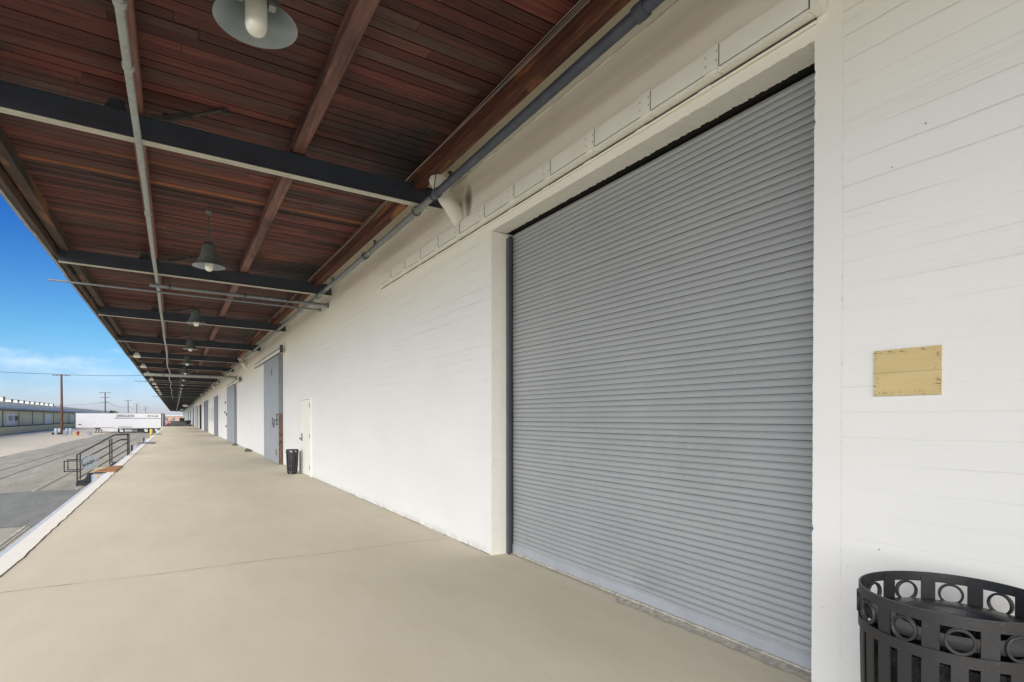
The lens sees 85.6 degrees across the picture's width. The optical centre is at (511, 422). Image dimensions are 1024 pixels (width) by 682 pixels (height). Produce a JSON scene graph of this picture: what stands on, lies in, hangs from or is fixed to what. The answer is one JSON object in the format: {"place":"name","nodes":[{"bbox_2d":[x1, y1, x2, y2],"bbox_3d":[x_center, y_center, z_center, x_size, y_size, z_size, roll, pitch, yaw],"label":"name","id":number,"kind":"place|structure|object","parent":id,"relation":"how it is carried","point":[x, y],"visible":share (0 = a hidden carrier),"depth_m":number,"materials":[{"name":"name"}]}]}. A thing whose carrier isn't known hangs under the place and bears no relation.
{"place":"outdoors","nodes":[
{"label":"outdoors","id":0,"kind":"place"},
{"bbox_2d":[0,423,166,551],"bbox_3d":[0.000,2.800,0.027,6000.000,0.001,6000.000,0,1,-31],"label":"ground","id":1,"kind":"structure","parent":0,"point":[33,478],"depth_m":32.95,"materials":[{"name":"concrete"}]},
{"bbox_2d":[0,489,81,527],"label":"asphalt patch","id":2,"kind":"object","parent":1,"relation":"on","point":[25,508],"visible":0.48,"depth_m":17.53,"materials":[{"name":"grey asphalt"}]},
{"bbox_2d":[0,397,109,434],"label":"opposite warehouse","id":3,"kind":"structure","parent":1,"relation":"on","point":[20,416],"depth_m":111.74,"materials":[{"name":"paint"}]},
{"bbox_2d":[6,413,16,425],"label":"loading door","id":4,"kind":"structure","parent":3,"relation":"in","point":[8,423],"depth_m":96.95,"materials":[{"name":"paint"}]},
{"bbox_2d":[20,413,30,424],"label":"loading door","id":5,"kind":"structure","parent":3,"relation":"in","point":[25,416],"depth_m":106.66,"materials":[{"name":"paint"}]},
{"bbox_2d":[35,414,40,424],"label":"loading door","id":6,"kind":"structure","parent":3,"relation":"in","point":[37,416],"depth_m":115.99,"materials":[{"name":"paint"}]},
{"bbox_2d":[46,414,50,423],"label":"loading door","id":7,"kind":"structure","parent":3,"relation":"in","point":[48,416],"depth_m":126.04,"materials":[{"name":"paint"}]},
{"bbox_2d":[54,414,59,423],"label":"loading door","id":8,"kind":"structure","parent":3,"relation":"in","point":[57,416],"depth_m":135.69,"materials":[{"name":"paint"}]},
{"bbox_2d":[63,414,67,422],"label":"loading door","id":9,"kind":"structure","parent":3,"relation":"in","point":[64,415],"depth_m":145.32,"materials":[{"name":"paint"}]},
{"bbox_2d":[70,415,73,422],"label":"loading door","id":10,"kind":"structure","parent":3,"relation":"in","point":[71,416],"depth_m":154.77,"materials":[{"name":"paint"}]},
{"bbox_2d":[0,428,110,456],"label":"yard concrete","id":11,"kind":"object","parent":1,"relation":"on","point":[10,444],"visible":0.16,"depth_m":70.26,"materials":[{"name":"beige concrete"}]},
{"bbox_2d":[53,374,69,434],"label":"utility pole","id":12,"kind":"object","parent":11,"relation":"on","point":[61,404],"visible":0.98,"depth_m":90.64,"materials":[{"name":"brown wood"}]},
{"bbox_2d":[8,372,140,375],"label":"overhead cable","id":13,"kind":"object","parent":12,"relation":"attached to","point":[84,375],"visible":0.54,"depth_m":92.61,"materials":[{"name":"black"}]},
{"bbox_2d":[65,428,71,433],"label":"water tank","id":14,"kind":"object","parent":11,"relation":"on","point":[69,430],"visible":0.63,"depth_m":91.98,"materials":[{"name":"plastic"}]},
{"bbox_2d":[99,392,110,412],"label":"utility pole","id":15,"kind":"object","parent":11,"relation":"on","point":[105,397],"visible":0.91,"depth_m":189.89,"materials":[{"name":"grey wood"}]},
{"bbox_2d":[0,431,134,478],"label":"rail","id":16,"kind":"object","parent":1,"relation":"on","point":[49,461],"visible":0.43,"depth_m":33.88,"materials":[{"name":"metal"}]},
{"bbox_2d":[0,429,135,470],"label":"rail","id":17,"kind":"object","parent":1,"relation":"on","point":[49,455],"visible":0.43,"depth_m":39.43,"materials":[{"name":"metal"}]},
{"bbox_2d":[0,424,165,549],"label":"rail","id":18,"kind":"object","parent":1,"relation":"on","point":[10,538],"visible":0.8,"depth_m":13.28,"materials":[{"name":"metal"}]},
{"bbox_2d":[32,429,152,490],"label":"rail","id":19,"kind":"object","parent":1,"relation":"on","point":[48,483],"visible":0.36,"depth_m":25.73,"materials":[{"name":"metal"}]},
{"bbox_2d":[64,434,129,486],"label":"railing","id":20,"kind":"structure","parent":1,"relation":"on","point":[87,462],"depth_m":22.79,"materials":[{"name":"black metal"}]},
{"bbox_2d":[76,413,149,432],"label":"long trailer","id":21,"kind":"object","parent":1,"relation":"on","point":[102,421],"visible":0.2,"depth_m":101.29,"materials":[{"name":"metal"}]},
{"bbox_2d":[114,413,163,432],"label":"box trailer","id":22,"kind":"object","parent":1,"relation":"on","point":[141,422],"visible":1,"depth_m":99.61,"materials":[{"name":"metal"}]},
{"bbox_2d":[165,421,192,425],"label":"platform","id":23,"kind":"structure","parent":1,"relation":"on","point":[176,423],"depth_m":126.89,"materials":[{"name":"concrete"}]},
{"bbox_2d":[0,426,810,681],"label":"platform","id":24,"kind":"structure","parent":1,"relation":"on","point":[444,608],"depth_m":4.81,"materials":[{"name":"concrete"}]},
{"bbox_2d":[0,426,163,556],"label":"kerb edge","id":25,"kind":"object","parent":24,"relation":"attached to","point":[13,544],"visible":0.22,"depth_m":8.91,"materials":[{"name":"white concrete"}]},
{"bbox_2d":[0,426,164,575],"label":"kerb","id":26,"kind":"structure","parent":24,"relation":"on","point":[15,554],"depth_m":8.13,"materials":[{"name":"white concrete"}]},
{"bbox_2d":[90,465,122,472],"bbox_3d":[-12.424,1.421,16.948,0.660,0.032,2.450,0,1,-31],"label":"dock plate","id":27,"kind":"object","parent":26,"relation":"on","point":[108,469],"visible":1,"depth_m":16.83,"materials":[{"name":"brown metal"}]},
{"bbox_2d":[87,472,102,484],"bbox_3d":[-11.995,1.747,15.918,0.318,0.600,0.600,0,1,-31],"label":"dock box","id":28,"kind":"object","parent":27,"relation":"attached to","point":[92,476],"visible":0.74,"depth_m":15.67,"materials":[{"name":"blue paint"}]},
{"bbox_2d":[136,442,154,443],"bbox_3d":[-22.655,1.243,34.221,0.900,0.030,2.200,0,1,-31],"label":"kerb plate","id":29,"kind":"object","parent":26,"relation":"on","point":[145,443],"visible":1,"depth_m":33.50,"materials":[{"name":"grey metal"}]},
{"bbox_2d":[0,435,487,592],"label":"joint seams","id":30,"kind":"object","parent":24,"relation":"on","point":[198,568],"visible":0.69,"depth_m":7.12,"materials":[{"name":"concrete"}]},
{"bbox_2d":[286,449,298,473],"bbox_3d":[-6.231,1.100,15.675,0.342,0.700,0.338,0,1,39],"label":"litter bin","id":31,"kind":"object","parent":24,"relation":"on","point":[292,461],"visible":1,"depth_m":15.56,"materials":[{"name":"black metal"}]},
{"bbox_2d":[183,0,1023,681],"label":"warehouse","id":32,"kind":"structure","parent":24,"relation":"on","point":[637,370],"depth_m":3.97,"materials":[{"name":"paint"}]},
{"bbox_2d":[144,373,236,378],"bbox_3d":[-18.151,-2.829,31.364,4.560,0.560,0.210,0,1,-31],"label":"pipe","id":33,"kind":"object","parent":32,"relation":"attached to","point":[188,375],"visible":1,"depth_m":31.26,"materials":[{"name":"grey metal"}]},
{"bbox_2d":[192,408,193,425],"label":"loading door","id":34,"kind":"structure","parent":32,"relation":"in","point":[193,408],"depth_m":108.92,"materials":[{"name":"white paint"}]},
{"bbox_2d":[194,407,195,426],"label":"loading door","id":35,"kind":"structure","parent":32,"relation":"in","point":[195,407],"depth_m":97.13,"materials":[{"name":"white paint"}]},
{"bbox_2d":[199,404,201,428],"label":"doorway","id":36,"kind":"structure","parent":32,"relation":"in","point":[200,406],"depth_m":78.62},
{"bbox_2d":[202,403,204,430],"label":"loading door","id":37,"kind":"structure","parent":32,"relation":"in","point":[203,405],"depth_m":69.57,"materials":[{"name":"white paint"}]},
{"bbox_2d":[204,400,207,431],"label":"sliding door","id":38,"kind":"structure","parent":32,"relation":"in","point":[206,402],"depth_m":62.09,"materials":[{"name":"grey metal"}]},
{"bbox_2d":[208,399,213,433],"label":"wall","id":39,"kind":"structure","parent":32,"relation":"in","point":[211,403],"depth_m":54.92,"materials":[{"name":"white paint"}]},
{"bbox_2d":[214,396,217,435],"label":"sliding door","id":40,"kind":"structure","parent":32,"relation":"in","point":[216,397],"depth_m":47.53,"materials":[{"name":"grey metal"}]},
{"bbox_2d":[227,377,241,443],"bbox_3d":[-16.947,-0.623,33.652,0.155,3.800,8.880,0,1,-31],"label":"sliding door","id":41,"kind":"structure","parent":32,"relation":"in","point":[231,388],"depth_m":33.92,"materials":[{"name":"grey paint"}]},
{"bbox_2d":[238,357,246,369],"bbox_3d":[-13.686,-3.099,28.151,0.550,0.857,0.238,0,1,-18],"label":"drain elbow","id":42,"kind":"object","parent":32,"relation":"attached to","point":[243,364],"visible":0.7,"depth_m":28.09,"materials":[{"name":"white metal"}]},
{"bbox_2d":[254,345,284,464],"bbox_3d":[-9.408,-0.599,21.266,0.165,3.990,7.080,0,1,-31],"label":"sliding door","id":43,"kind":"structure","parent":32,"relation":"in","point":[273,408],"depth_m":19.72,"materials":[{"name":"grey paint"}]},
{"bbox_2d":[299,397,311,476],"bbox_3d":[-5.764,0.372,15.375,0.109,2.160,1.330,0,1,-31],"label":"person door","id":44,"kind":"structure","parent":32,"relation":"in","point":[306,402],"depth_m":15.33,"materials":[{"name":"white paint"}]},
{"bbox_2d":[0,0,630,410],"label":"canopy","id":45,"kind":"object","parent":32,"relation":"attached to","point":[316,144],"visible":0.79,"depth_m":6.20,"materials":[{"name":"brown wood"}]},
{"bbox_2d":[132,348,140,357],"bbox_3d":[-17.412,-3.246,25.639,0.310,0.440,0.280,0,1,-31],"label":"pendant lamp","id":46,"kind":"object","parent":45,"relation":"attached to","point":[136,355],"visible":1,"depth_m":25.59,"materials":[{"name":"grey metal"}]},
{"bbox_2d":[112,0,172,398],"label":"conduit","id":47,"kind":"object","parent":45,"relation":"attached to","point":[127,62],"visible":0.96,"depth_m":5.07,"materials":[{"name":"grey metal"}]},
{"bbox_2d":[48,279,320,311],"bbox_3d":[-6.793,-2.925,12.040,5.106,0.494,0.078,0,1,-32],"label":"thin pipe","id":48,"kind":"object","parent":45,"relation":"hanging from","point":[318,309],"visible":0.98,"depth_m":11.85,"materials":[{"name":"grey metal"}]},
{"bbox_2d":[181,366,189,374],"bbox_3d":[-17.704,-3.075,29.936,0.470,0.945,0.470,0,1,-31],"label":"pendant lamp","id":49,"kind":"object","parent":45,"relation":"hanging from","point":[184,371],"visible":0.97,"depth_m":29.86,"materials":[{"name":"grey metal"}]},
{"bbox_2d":[181,355,192,365],"bbox_3d":[-14.478,-3.024,24.641,0.470,0.945,0.470,0,1,-31],"label":"pendant lamp","id":50,"kind":"object","parent":45,"relation":"hanging from","point":[187,361],"visible":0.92,"depth_m":24.56,"materials":[{"name":"grey metal"}]},
{"bbox_2d":[183,324,197,350],"bbox_3d":[-11.253,-2.973,19.347,0.470,0.945,0.470,0,1,-31],"label":"pendant lamp","id":51,"kind":"object","parent":45,"relation":"hanging from","point":[190,345],"visible":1,"depth_m":19.28,"materials":[{"name":"grey metal"}]},
{"bbox_2d":[186,292,206,325],"bbox_3d":[-8.027,-2.922,14.052,0.470,0.945,0.470,0,1,-31],"label":"pendant lamp","id":52,"kind":"object","parent":45,"relation":"hanging from","point":[195,319],"visible":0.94,"depth_m":13.98,"materials":[{"name":"grey metal"}]},
{"bbox_2d":[192,210,225,271],"bbox_3d":[-4.801,-2.872,8.757,0.470,0.945,0.470,0,1,-31],"label":"pendant lamp","id":53,"kind":"object","parent":45,"relation":"hanging from","point":[208,260],"visible":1,"depth_m":8.70,"materials":[{"name":"grey metal"}]},
{"bbox_2d":[149,276,328,307],"bbox_3d":[-5.880,-2.999,12.216,3.563,0.544,0.112,0,1,-31],"label":"drain pipe","id":54,"kind":"object","parent":45,"relation":"hanging from","point":[287,300],"visible":0.89,"depth_m":12.10,"materials":[{"name":"grey metal"}]},
{"bbox_2d":[212,0,297,48],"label":"pendant lamp","id":55,"kind":"object","parent":45,"relation":"hanging from","point":[267,24],"visible":1,"depth_m":3.41,"materials":[{"name":"metal"}]},
{"bbox_2d":[220,0,589,371],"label":"pipe","id":56,"kind":"object","parent":45,"relation":"attached to","point":[488,99],"visible":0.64,"depth_m":5.33,"materials":[{"name":"grey metal"}]},
{"bbox_2d":[185,0,664,408],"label":"sprinkler pipe","id":57,"kind":"object","parent":45,"relation":"hanging from","point":[640,12],"visible":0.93,"depth_m":5.02,"materials":[{"name":"grey metal"}]},
{"bbox_2d":[139,381,217,384],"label":"vent pipe","id":58,"kind":"object","parent":57,"relation":"attached to","point":[174,382],"visible":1,"depth_m":42.60,"materials":[{"name":"grey metal"}]},
{"bbox_2d":[429,171,463,225],"bbox_3d":[-0.794,-2.876,6.990,0.550,0.857,0.238,0,1,-18],"label":"drain elbow","id":59,"kind":"object","parent":32,"relation":"attached to","point":[449,202],"visible":0.62,"depth_m":6.92,"materials":[{"name":"white metal"}]},
{"bbox_2d":[378,0,826,288],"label":"raceway","id":60,"kind":"object","parent":32,"relation":"attached to","point":[776,24],"visible":1,"depth_m":4.19,"materials":[{"name":"paint"}]},
{"bbox_2d":[506,72,815,672],"bbox_3d":[0.966,-0.318,4.910,0.138,3.741,3.795,0,1,-31],"label":"roller door","id":61,"kind":"structure","parent":32,"relation":"in","point":[659,321],"depth_m":4.33,"materials":[{"name":"metal"}]},
{"bbox_2d":[874,345,941,395],"bbox_3d":[1.972,-0.256,2.764,0.012,0.234,0.295,0,1,-31],"label":"plywood panel","id":62,"kind":"object","parent":32,"relation":"attached to","point":[912,371],"visible":1,"depth_m":2.75,"materials":[{"name":"beige wood"}]},
{"bbox_2d":[857,571,1023,681],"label":"litter bin","id":63,"kind":"object","parent":24,"relation":"on","point":[927,636],"visible":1,"depth_m":2.07,"materials":[{"name":"black metal"}]},
{"bbox_2d":[0,194,182,414],"label":"sky","id":64,"kind":"structure","parent":0,"point":[47,329],"materials":[{"name":"blue"}]},
{"bbox_2d":[165,415,182,422],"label":"building","id":65,"kind":"structure","parent":0,"point":[168,418],"depth_m":289.72,"materials":[{"name":"paint"}]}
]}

